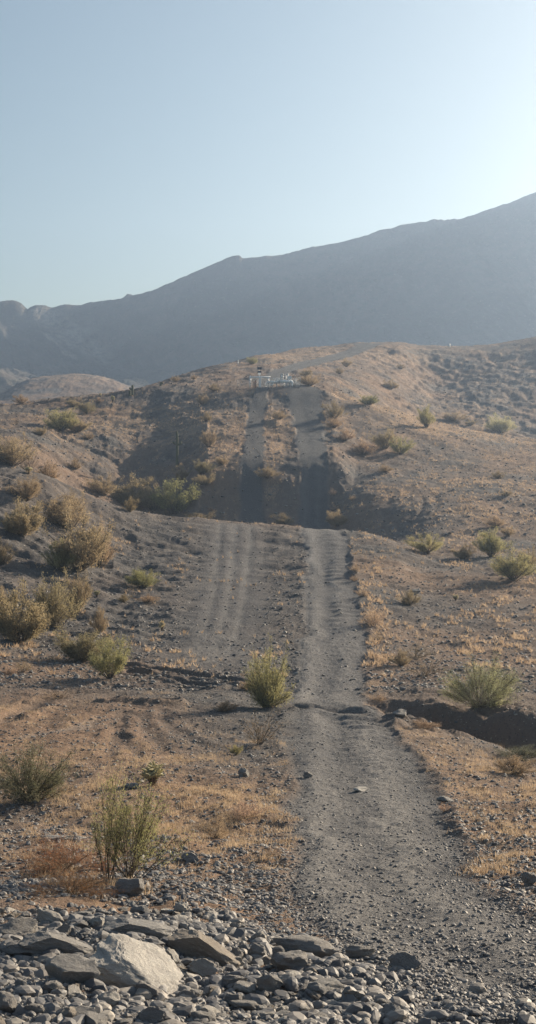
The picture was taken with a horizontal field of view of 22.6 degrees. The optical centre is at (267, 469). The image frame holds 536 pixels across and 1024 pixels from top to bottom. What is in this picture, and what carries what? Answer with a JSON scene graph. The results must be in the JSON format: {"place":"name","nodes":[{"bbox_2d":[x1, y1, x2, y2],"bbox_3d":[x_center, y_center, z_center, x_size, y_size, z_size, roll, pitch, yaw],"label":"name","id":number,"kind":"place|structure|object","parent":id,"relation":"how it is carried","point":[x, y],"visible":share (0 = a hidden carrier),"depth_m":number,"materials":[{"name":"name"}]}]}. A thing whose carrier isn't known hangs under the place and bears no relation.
{"place":"outdoors","nodes":[
{"label":"outdoors","id":0,"kind":"place"},
{"bbox_2d":[211,701,237,711],"bbox_3d":[-1.688,9.002,51.160,1.155,0.427,1.282,0,0,0],"label":"dry brush","id":1,"kind":"object","parent":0,"point":[224,706],"visible":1,"depth_m":51.08,"materials":[{"name":"brown plant"}]},
{"bbox_2d":[239,379,275,523],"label":"side track","id":2,"kind":"structure","parent":0,"point":[252,503],"depth_m":169.76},
{"bbox_2d":[0,336,535,1023],"bbox_3d":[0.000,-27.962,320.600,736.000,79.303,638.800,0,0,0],"label":"ground","id":3,"kind":"structure","parent":0,"point":[430,370],"depth_m":99.34,"materials":[{"name":"soil"}]},
{"bbox_2d":[0,991,16,1014],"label":"cobble","id":4,"kind":"object","parent":3,"relation":"on","point":[8,1002],"visible":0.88,"depth_m":10.71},
{"bbox_2d":[0,541,17,564],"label":"creosote bush","id":5,"kind":"object","parent":3,"relation":"on","point":[3,553],"visible":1,"depth_m":90.14,"materials":[{"name":"brown plant"}]},
{"bbox_2d":[0,916,37,936],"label":"boulder","id":6,"kind":"object","parent":3,"relation":"on","point":[20,926],"visible":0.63,"depth_m":13.74,"materials":[{"name":"stone"}]},
{"bbox_2d":[0,431,41,465],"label":"creosote bush","id":7,"kind":"object","parent":3,"relation":"on","point":[9,454],"visible":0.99,"depth_m":147.99,"materials":[{"name":"beige plant"}]},
{"bbox_2d":[0,940,41,954],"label":"boulder","id":8,"kind":"object","parent":3,"relation":"on","point":[13,947],"visible":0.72,"depth_m":13.08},
{"bbox_2d":[3,470,42,500],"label":"creosote bush","id":9,"kind":"object","parent":3,"relation":"on","point":[28,490],"visible":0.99,"depth_m":108.56,"materials":[{"name":"beige plant"}]},
{"bbox_2d":[0,493,46,536],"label":"creosote bush","id":10,"kind":"object","parent":3,"relation":"on","point":[22,524],"visible":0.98,"depth_m":97.98,"materials":[{"name":"beige plant"}]},
{"bbox_2d":[0,577,53,642],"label":"creosote bush","id":11,"kind":"object","parent":3,"relation":"on","point":[32,622],"visible":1,"depth_m":70.70,"materials":[{"name":"beige plant"}]},
{"bbox_2d":[24,1003,44,1014],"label":"rock","id":12,"kind":"object","parent":3,"relation":"on","point":[36,1008],"visible":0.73,"depth_m":10.66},
{"bbox_2d":[0,739,79,802],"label":"creosote bush","id":13,"kind":"object","parent":3,"relation":"on","point":[33,791],"visible":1,"depth_m":32.60,"materials":[{"name":"green plant"}]},
{"bbox_2d":[34,459,62,478],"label":"creosote bush","id":14,"kind":"object","parent":3,"relation":"on","point":[51,473],"visible":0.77,"depth_m":121.62,"materials":[{"name":"beige plant"}]},
{"bbox_2d":[36,908,63,921],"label":"boulder","id":15,"kind":"object","parent":3,"relation":"on","point":[43,914],"visible":0.71,"depth_m":15.13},
{"bbox_2d":[43,980,62,993],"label":"cobble","id":16,"kind":"object","parent":3,"relation":"on","point":[49,986],"visible":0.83,"depth_m":11.48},
{"bbox_2d":[19,931,93,954],"bbox_3d":[-2.082,4.694,13.231,0.758,0.252,0.349,10,-2,-8],"label":"boulder","id":17,"kind":"object","parent":3,"relation":"on","point":[39,942],"visible":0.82,"depth_m":13.11,"materials":[{"name":"stone"}]},
{"bbox_2d":[29,566,86,628],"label":"creosote bush","id":18,"kind":"object","parent":3,"relation":"on","point":[54,604],"visible":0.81,"depth_m":75.62,"materials":[{"name":"beige plant"}]},
{"bbox_2d":[39,538,78,571],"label":"creosote bush","id":19,"kind":"object","parent":3,"relation":"on","point":[58,562],"visible":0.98,"depth_m":92.06,"materials":[{"name":"green plant"}]},
{"bbox_2d":[41,406,81,431],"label":"creosote bush","id":20,"kind":"object","parent":3,"relation":"on","point":[64,423],"visible":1,"depth_m":193.15,"materials":[{"name":"green plant"}]},
{"bbox_2d":[7,831,123,877],"bbox_3d":[-3.405,6.669,23.454,2.208,0.621,2.243,0,0,-34],"label":"dry brush","id":21,"kind":"object","parent":3,"relation":"on","point":[60,860],"visible":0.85,"depth_m":23.31,"materials":[{"name":"brown plant"}]},
{"bbox_2d":[49,488,83,507],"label":"creosote bush","id":22,"kind":"object","parent":3,"relation":"on","point":[70,497],"visible":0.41,"depth_m":111.27,"materials":[{"name":"beige plant"}]},
{"bbox_2d":[42,489,92,529],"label":"creosote bush","id":23,"kind":"object","parent":3,"relation":"on","point":[56,516],"visible":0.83,"depth_m":107.31,"materials":[{"name":"beige plant"}]},
{"bbox_2d":[60,1006,76,1017],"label":"cobble","id":24,"kind":"object","parent":3,"relation":"on","point":[70,1011],"visible":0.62,"depth_m":10.58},
{"bbox_2d":[44,953,99,982],"bbox_3d":[-1.737,4.435,11.887,0.484,0.247,0.295,0,0,-13],"label":"boulder","id":25,"kind":"object","parent":3,"relation":"on","point":[67,968],"visible":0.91,"depth_m":11.81,"materials":[{"name":"stone"}]},
{"bbox_2d":[19,865,126,902],"bbox_3d":[-2.887,5.975,19.294,1.644,0.292,1.618,0,0,41],"label":"dry brush","id":26,"kind":"object","parent":3,"relation":"on","point":[75,890],"visible":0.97,"depth_m":19.41,"materials":[{"name":"brown plant"}]},
{"bbox_2d":[67,984,80,997],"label":"cobble","id":27,"kind":"object","parent":3,"relation":"on","point":[73,990],"visible":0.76,"depth_m":11.51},
{"bbox_2d":[59,562,92,612],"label":"creosote bush","id":28,"kind":"object","parent":3,"relation":"on","point":[80,590],"visible":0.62,"depth_m":80.47,"materials":[{"name":"brown plant"}]},
{"bbox_2d":[37,501,116,571],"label":"creosote bush","id":29,"kind":"object","parent":3,"relation":"on","point":[85,548],"visible":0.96,"depth_m":93.16,"materials":[{"name":"beige plant"}]},
{"bbox_2d":[68,416,93,431],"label":"creosote bush","id":30,"kind":"object","parent":3,"relation":"on","point":[79,427],"visible":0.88,"depth_m":194.61,"materials":[{"name":"beige plant"}]},
{"bbox_2d":[52,624,115,661],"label":"creosote bush","id":31,"kind":"object","parent":3,"relation":"on","point":[80,650],"visible":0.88,"depth_m":66.42,"materials":[{"name":"green plant"}]},
{"bbox_2d":[78,400,96,413],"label":"creosote bush","id":32,"kind":"object","parent":3,"relation":"on","point":[86,409],"visible":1,"depth_m":211.60,"materials":[{"name":"beige plant"}]},
{"bbox_2d":[83,1011,107,1023],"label":"cobble","id":33,"kind":"object","parent":3,"relation":"on","point":[91,1017],"visible":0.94,"depth_m":10.51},
{"bbox_2d":[87,605,109,632],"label":"dry brush","id":34,"kind":"object","parent":3,"relation":"on","point":[100,622],"visible":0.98,"depth_m":76.16,"materials":[{"name":"brown plant"}]},
{"bbox_2d":[84,472,123,495],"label":"creosote bush","id":35,"kind":"object","parent":3,"relation":"on","point":[102,488],"visible":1,"depth_m":162.29,"materials":[{"name":"beige plant"}]},
{"bbox_2d":[86,512,121,566],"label":"creosote bush","id":36,"kind":"object","parent":3,"relation":"on","point":[106,557],"visible":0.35,"depth_m":99.20,"materials":[{"name":"brown plant"}]},
{"bbox_2d":[82,761,131,881],"bbox_3d":[-2.558,5.630,21.414,0.747,1.954,0.727,0,0,-24],"label":"creosote bush","id":37,"kind":"object","parent":3,"relation":"on","point":[109,821],"visible":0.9,"depth_m":21.41,"materials":[{"name":"green plant"}]},
{"bbox_2d":[97,991,119,1006],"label":"boulder","id":38,"kind":"object","parent":3,"relation":"on","point":[111,998],"visible":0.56,"depth_m":11.32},
{"bbox_2d":[85,634,132,678],"bbox_3d":[-7.235,8.472,61.402,2.132,2.220,2.563,0,0,-2],"label":"creosote bush","id":39,"kind":"object","parent":3,"relation":"on","point":[101,662],"visible":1,"depth_m":61.11,"materials":[{"name":"green plant"}]},
{"bbox_2d":[113,877,144,895],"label":"boulder","id":40,"kind":"object","parent":3,"relation":"on","point":[133,886],"visible":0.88,"depth_m":19.70,"materials":[{"name":"stone"}]},
{"bbox_2d":[110,470,153,506],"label":"creosote bush","id":41,"kind":"object","parent":3,"relation":"on","point":[124,493],"visible":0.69,"depth_m":167.28,"materials":[{"name":"green plant"}]},
{"bbox_2d":[88,933,183,994],"bbox_3d":[-1.231,4.646,12.428,0.936,0.380,0.935,14,4,17],"label":"boulder","id":42,"kind":"object","parent":3,"relation":"on","point":[123,960],"visible":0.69,"depth_m":12.34,"materials":[{"name":"stone"}]},
{"bbox_2d":[100,917,173,938],"bbox_3d":[-1.400,4.913,14.364,0.800,0.215,0.415,3,0,0],"label":"boulder","id":43,"kind":"object","parent":3,"relation":"on","point":[147,927],"visible":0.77,"depth_m":14.24,"materials":[{"name":"stone"}]},
{"bbox_2d":[89,767,194,878],"bbox_3d":[-2.000,5.632,21.422,1.778,1.958,1.322,0,0,39],"label":"creosote bush","id":44,"kind":"object","parent":3,"relation":"on","point":[142,830],"visible":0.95,"depth_m":21.39,"materials":[{"name":"green plant"}]},
{"bbox_2d":[123,567,160,587],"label":"creosote bush","id":45,"kind":"object","parent":3,"relation":"on","point":[141,580],"visible":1,"depth_m":92.54,"materials":[{"name":"green plant"}]},
{"bbox_2d":[135,981,158,995],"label":"boulder","id":46,"kind":"object","parent":3,"relation":"on","point":[153,990],"visible":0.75,"depth_m":11.92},
{"bbox_2d":[134,480,166,510],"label":"creosote bush","id":47,"kind":"object","parent":3,"relation":"on","point":[147,501],"visible":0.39,"depth_m":164.01,"materials":[{"name":"green plant"}]},
{"bbox_2d":[139,760,164,785],"bbox_3d":[-2.987,7.832,34.617,0.730,0.662,0.846,0,0,0],"label":"cholla cactus","id":48,"kind":"object","parent":3,"relation":"on","point":[151,773],"visible":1,"depth_m":34.51,"materials":[{"name":"plant"}]},
{"bbox_2d":[139,1006,164,1023],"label":"cobble","id":49,"kind":"object","parent":3,"relation":"on","point":[151,1014],"visible":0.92,"depth_m":10.67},
{"bbox_2d":[146,476,201,513],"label":"creosote bush","id":50,"kind":"object","parent":3,"relation":"on","point":[163,503],"visible":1,"depth_m":160.33,"materials":[{"name":"green plant"}]},
{"bbox_2d":[172,463,192,479],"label":"creosote bush","id":51,"kind":"object","parent":3,"relation":"on","point":[181,473],"visible":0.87,"depth_m":172.91,"materials":[{"name":"green plant"}]},
{"bbox_2d":[190,472,214,484],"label":"creosote bush","id":52,"kind":"object","parent":3,"relation":"on","point":[204,480],"visible":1,"depth_m":163.99,"materials":[{"name":"brown plant"}]},
{"bbox_2d":[190,1011,215,1021],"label":"cobble","id":53,"kind":"object","parent":3,"relation":"on","point":[210,1016],"visible":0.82,"depth_m":10.80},
{"bbox_2d":[189,958,217,976],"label":"cobble","id":54,"kind":"object","parent":3,"relation":"on","point":[203,967],"visible":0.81,"depth_m":13.06,"materials":[{"name":"stone"}]},
{"bbox_2d":[167,929,240,966],"bbox_3d":[-0.649,4.931,13.770,0.811,0.325,0.327,18,5,16],"label":"boulder","id":55,"kind":"object","parent":3,"relation":"on","point":[193,943],"visible":0.82,"depth_m":13.66,"materials":[{"name":"stone"}]},
{"bbox_2d":[192,458,216,473],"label":"dry brush","id":56,"kind":"object","parent":3,"relation":"on","point":[203,468],"visible":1,"depth_m":165.96,"materials":[{"name":"brown plant"}]},
{"bbox_2d":[200,427,219,446],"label":"dry brush","id":57,"kind":"object","parent":3,"relation":"on","point":[208,440],"visible":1,"depth_m":181.86,"materials":[{"name":"brown plant"}]},
{"bbox_2d":[193,806,232,837],"bbox_3d":[-1.134,7.251,27.548,0.814,0.670,0.690,0,0,-23],"label":"dry brush","id":58,"kind":"object","parent":3,"relation":"on","point":[222,833],"visible":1,"depth_m":27.56,"materials":[{"name":"brown plant"}]},
{"bbox_2d":[224,993,242,1005],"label":"rock","id":59,"kind":"object","parent":3,"relation":"on","point":[228,997],"visible":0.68,"depth_m":12.05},
{"bbox_2d":[223,974,247,985],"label":"rock","id":60,"kind":"object","parent":3,"relation":"on","point":[228,979],"visible":0.73,"depth_m":12.53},
{"bbox_2d":[229,1000,257,1009],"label":"cobble","id":61,"kind":"object","parent":3,"relation":"on","point":[248,1004],"visible":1,"depth_m":11.89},
{"bbox_2d":[233,980,256,993],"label":"cobble","id":62,"kind":"object","parent":3,"relation":"on","point":[247,987],"visible":0.89,"depth_m":12.38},
{"bbox_2d":[227,794,268,818],"bbox_3d":[-0.548,7.359,29.399,1.236,0.556,0.893,0,0,-31],"label":"dry brush","id":63,"kind":"object","parent":3,"relation":"on","point":[246,810],"visible":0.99,"depth_m":29.44,"materials":[{"name":"brown plant"}]},
{"bbox_2d":[247,942,266,955],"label":"rock","id":64,"kind":"object","parent":3,"relation":"on","point":[258,948],"visible":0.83,"depth_m":14.14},
{"bbox_2d":[241,703,285,743],"bbox_3d":[-0.178,8.118,42.857,1.567,1.350,1.633,0,0,-15],"label":"dry brush","id":65,"kind":"object","parent":3,"relation":"on","point":[261,740],"visible":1,"depth_m":42.82,"materials":[{"name":"brown plant"}]},
{"bbox_2d":[0,680,535,1023],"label":"gravel","id":66,"kind":"structure","parent":3,"relation":"on","point":[457,999],"depth_m":18.15,"materials":[{"name":"gravel"}]},
{"bbox_2d":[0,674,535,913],"bbox_3d":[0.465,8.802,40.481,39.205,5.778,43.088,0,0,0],"label":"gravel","id":67,"kind":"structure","parent":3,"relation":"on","point":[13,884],"depth_m":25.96,"materials":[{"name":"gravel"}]},
{"bbox_2d":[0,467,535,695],"bbox_3d":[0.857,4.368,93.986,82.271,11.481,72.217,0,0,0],"label":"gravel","id":68,"kind":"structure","parent":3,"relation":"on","point":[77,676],"depth_m":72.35,"materials":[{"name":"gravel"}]},
{"bbox_2d":[0,681,535,904],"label":"dry grass","id":69,"kind":"structure","parent":3,"relation":"on","point":[227,795],"depth_m":30.54,"materials":[{"name":"plant"}]},
{"bbox_2d":[0,342,535,678],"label":"dry grass","id":70,"kind":"structure","parent":3,"relation":"on","point":[376,656],"depth_m":98.21,"materials":[{"name":"plant"}]},
{"bbox_2d":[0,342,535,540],"bbox_3d":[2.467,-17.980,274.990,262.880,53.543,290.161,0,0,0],"label":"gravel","id":71,"kind":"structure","parent":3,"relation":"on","point":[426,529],"depth_m":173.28,"materials":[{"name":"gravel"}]},
{"bbox_2d":[254,463,283,477],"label":"dry brush","id":72,"kind":"object","parent":3,"relation":"on","point":[269,472],"visible":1,"depth_m":164.72,"materials":[{"name":"brown plant"}]},
{"bbox_2d":[242,633,296,707],"bbox_3d":[0.023,7.815,52.253,2.108,3.032,2.042,0,0,9],"label":"creosote bush","id":73,"kind":"object","parent":3,"relation":"on","point":[267,696],"visible":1,"depth_m":52.14,"materials":[{"name":"green plant"}]},
{"bbox_2d":[256,974,282,991],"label":"boulder","id":74,"kind":"object","parent":3,"relation":"on","point":[271,982],"visible":0.85,"depth_m":12.38,"materials":[{"name":"stone"}]},
{"bbox_2d":[269,950,307,971],"bbox_3d":[0.223,5.043,13.792,0.385,0.204,0.335,-5,1,-9],"label":"boulder","id":75,"kind":"object","parent":3,"relation":"on","point":[280,961],"visible":0.87,"depth_m":13.67,"materials":[{"name":"stone"}]},
{"bbox_2d":[273,935,339,956],"bbox_3d":[0.420,5.197,14.584,0.752,0.242,0.374,3,1,9],"label":"boulder","id":76,"kind":"object","parent":3,"relation":"on","point":[317,946],"visible":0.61,"depth_m":14.48,"materials":[{"name":"stone"}]},
{"bbox_2d":[296,374,321,385],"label":"creosote bush","id":77,"kind":"object","parent":3,"relation":"on","point":[306,380],"visible":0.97,"depth_m":223.72,"materials":[{"name":"beige plant"}]},
{"bbox_2d":[307,978,343,994],"bbox_3d":[0.529,4.802,12.430,0.370,0.173,0.257,0,0,-28],"label":"boulder","id":78,"kind":"object","parent":3,"relation":"on","point":[322,986],"visible":0.77,"depth_m":12.38,"materials":[{"name":"stone"}]},
{"bbox_2d":[319,400,347,417],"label":"dry brush","id":79,"kind":"object","parent":3,"relation":"on","point":[332,412],"visible":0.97,"depth_m":199.79,"materials":[{"name":"beige plant"}]},
{"bbox_2d":[325,509,346,525],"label":"creosote bush","id":80,"kind":"object","parent":3,"relation":"on","point":[333,520],"visible":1,"depth_m":150.87,"materials":[{"name":"brown plant"}]},
{"bbox_2d":[330,428,357,440],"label":"dry brush","id":81,"kind":"object","parent":3,"relation":"on","point":[344,436],"visible":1,"depth_m":187.04,"materials":[{"name":"beige plant"}]},
{"bbox_2d":[347,437,379,454],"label":"dry brush","id":82,"kind":"object","parent":3,"relation":"on","point":[363,448],"visible":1,"depth_m":181.99,"materials":[{"name":"brown plant"}]},
{"bbox_2d":[358,394,379,404],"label":"creosote bush","id":83,"kind":"object","parent":3,"relation":"on","point":[371,400],"visible":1,"depth_m":214.00,"materials":[{"name":"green plant"}]},
{"bbox_2d":[359,607,385,624],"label":"dry brush","id":84,"kind":"object","parent":3,"relation":"on","point":[374,618],"visible":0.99,"depth_m":79.40,"materials":[{"name":"beige plant"}]},
{"bbox_2d":[367,428,399,448],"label":"creosote bush","id":85,"kind":"object","parent":3,"relation":"on","point":[385,441],"visible":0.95,"depth_m":187.19,"materials":[{"name":"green plant"}]},
{"bbox_2d":[386,649,411,665],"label":"dry brush","id":86,"kind":"object","parent":3,"relation":"on","point":[404,660],"visible":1,"depth_m":66.18,"materials":[{"name":"beige plant"}]},
{"bbox_2d":[390,436,417,454],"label":"creosote bush","id":87,"kind":"object","parent":3,"relation":"on","point":[402,448],"visible":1,"depth_m":184.15,"materials":[{"name":"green plant"}]},
{"bbox_2d":[388,951,420,968],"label":"boulder","id":88,"kind":"object","parent":3,"relation":"on","point":[403,959],"visible":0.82,"depth_m":14.00,"materials":[{"name":"stone"}]},
{"bbox_2d":[395,588,421,604],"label":"dry brush","id":89,"kind":"object","parent":3,"relation":"on","point":[408,599],"visible":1,"depth_m":88.22,"materials":[{"name":"beige plant"}]},
{"bbox_2d":[398,640,435,658],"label":"dry brush","id":90,"kind":"object","parent":3,"relation":"on","point":[417,651],"visible":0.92,"depth_m":68.70,"materials":[{"name":"brown plant"}]},
{"bbox_2d":[403,530,444,553],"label":"creosote bush","id":91,"kind":"object","parent":3,"relation":"on","point":[420,546],"visible":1,"depth_m":115.77,"materials":[{"name":"green plant"}]},
{"bbox_2d":[401,654,446,676],"bbox_3d":[7.386,9.090,62.720,2.297,1.267,2.394,0,0,35],"label":"dry brush","id":92,"kind":"object","parent":3,"relation":"on","point":[423,670],"visible":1,"depth_m":62.69,"materials":[{"name":"brown plant"}]},
{"bbox_2d":[416,404,436,426],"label":"creosote bush","id":93,"kind":"object","parent":3,"relation":"on","point":[425,417],"visible":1,"depth_m":205.34,"materials":[{"name":"green plant"}]},
{"bbox_2d":[412,718,440,728],"bbox_3d":[5.429,8.828,46.668,1.310,0.356,1.188,0,0,21],"label":"dry brush","id":94,"kind":"object","parent":3,"relation":"on","point":[423,724],"visible":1,"depth_m":46.64,"materials":[{"name":"beige plant"}]},
{"bbox_2d":[442,411,469,421],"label":"creosote bush","id":95,"kind":"object","parent":3,"relation":"on","point":[453,417],"visible":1,"depth_m":274.45,"materials":[{"name":"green plant"}]},
{"bbox_2d":[449,541,479,558],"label":"creosote bush","id":96,"kind":"object","parent":3,"relation":"on","point":[461,553],"visible":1,"depth_m":112.33,"materials":[{"name":"green plant"}]},
{"bbox_2d":[434,650,525,708],"bbox_3d":[8.421,8.353,53.711,3.549,2.366,3.420,0,0,30],"label":"creosote bush","id":97,"kind":"object","parent":3,"relation":"on","point":[492,690],"visible":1,"depth_m":53.45,"materials":[{"name":"green plant"}]},
{"bbox_2d":[469,526,516,556],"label":"creosote bush","id":98,"kind":"object","parent":3,"relation":"on","point":[491,548],"visible":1,"depth_m":114.28,"materials":[{"name":"green plant"}]},
{"bbox_2d":[480,515,509,526],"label":"dry brush","id":99,"kind":"object","parent":3,"relation":"on","point":[493,522],"visible":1,"depth_m":134.61,"materials":[{"name":"beige plant"}]},
{"bbox_2d":[483,412,517,432],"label":"creosote bush","id":100,"kind":"object","parent":3,"relation":"on","point":[499,425],"visible":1,"depth_m":270.30,"materials":[{"name":"green plant"}]},
{"bbox_2d":[484,755,535,775],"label":"dry brush","id":101,"kind":"object","parent":3,"relation":"on","point":[514,764],"visible":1,"depth_m":37.81,"materials":[{"name":"brown plant"}]},
{"bbox_2d":[489,547,535,580],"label":"creosote bush","id":102,"kind":"object","parent":3,"relation":"on","point":[509,569],"visible":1,"depth_m":99.16,"materials":[{"name":"green plant"}]},
{"bbox_2d":[493,744,535,760],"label":"dry brush","id":103,"kind":"object","parent":3,"relation":"on","point":[523,751],"visible":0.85,"depth_m":42.61,"materials":[{"name":"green plant"}]},
{"bbox_2d":[516,545,535,567],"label":"creosote bush","id":104,"kind":"object","parent":3,"relation":"on","point":[532,559],"visible":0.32,"depth_m":106.07,"materials":[{"name":"green plant"}]},
{"bbox_2d":[521,872,535,884],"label":"rock","id":105,"kind":"object","parent":3,"relation":"on","point":[528,878],"visible":1,"depth_m":21.42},
{"bbox_2d":[0,192,535,392],"bbox_3d":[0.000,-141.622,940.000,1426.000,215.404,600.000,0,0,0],"label":"mountain","id":106,"kind":"structure","parent":0,"point":[469,280],"depth_m":1043.92,"materials":[{"name":"stone"}]},
{"bbox_2d":[0,898,535,1023],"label":"gravel","id":107,"kind":"structure","parent":0,"point":[357,1011],"depth_m":12.28,"materials":[{"name":"gravel"}]},
{"bbox_2d":[0,0,535,308],"label":"sky","id":108,"kind":"structure","parent":0,"point":[146,145],"materials":[{"name":"blue"}]},
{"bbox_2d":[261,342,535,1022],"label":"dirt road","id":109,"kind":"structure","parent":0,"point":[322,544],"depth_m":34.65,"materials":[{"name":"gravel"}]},
{"bbox_2d":[265,374,292,386],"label":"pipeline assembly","id":110,"kind":"object","parent":109,"relation":"on","point":[281,380],"visible":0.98,"depth_m":220.85,"materials":[{"name":"white paint"}]},
{"bbox_2d":[345,944,374,957],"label":"boulder","id":111,"kind":"object","parent":109,"relation":"on","point":[354,951],"visible":0.93,"depth_m":14.86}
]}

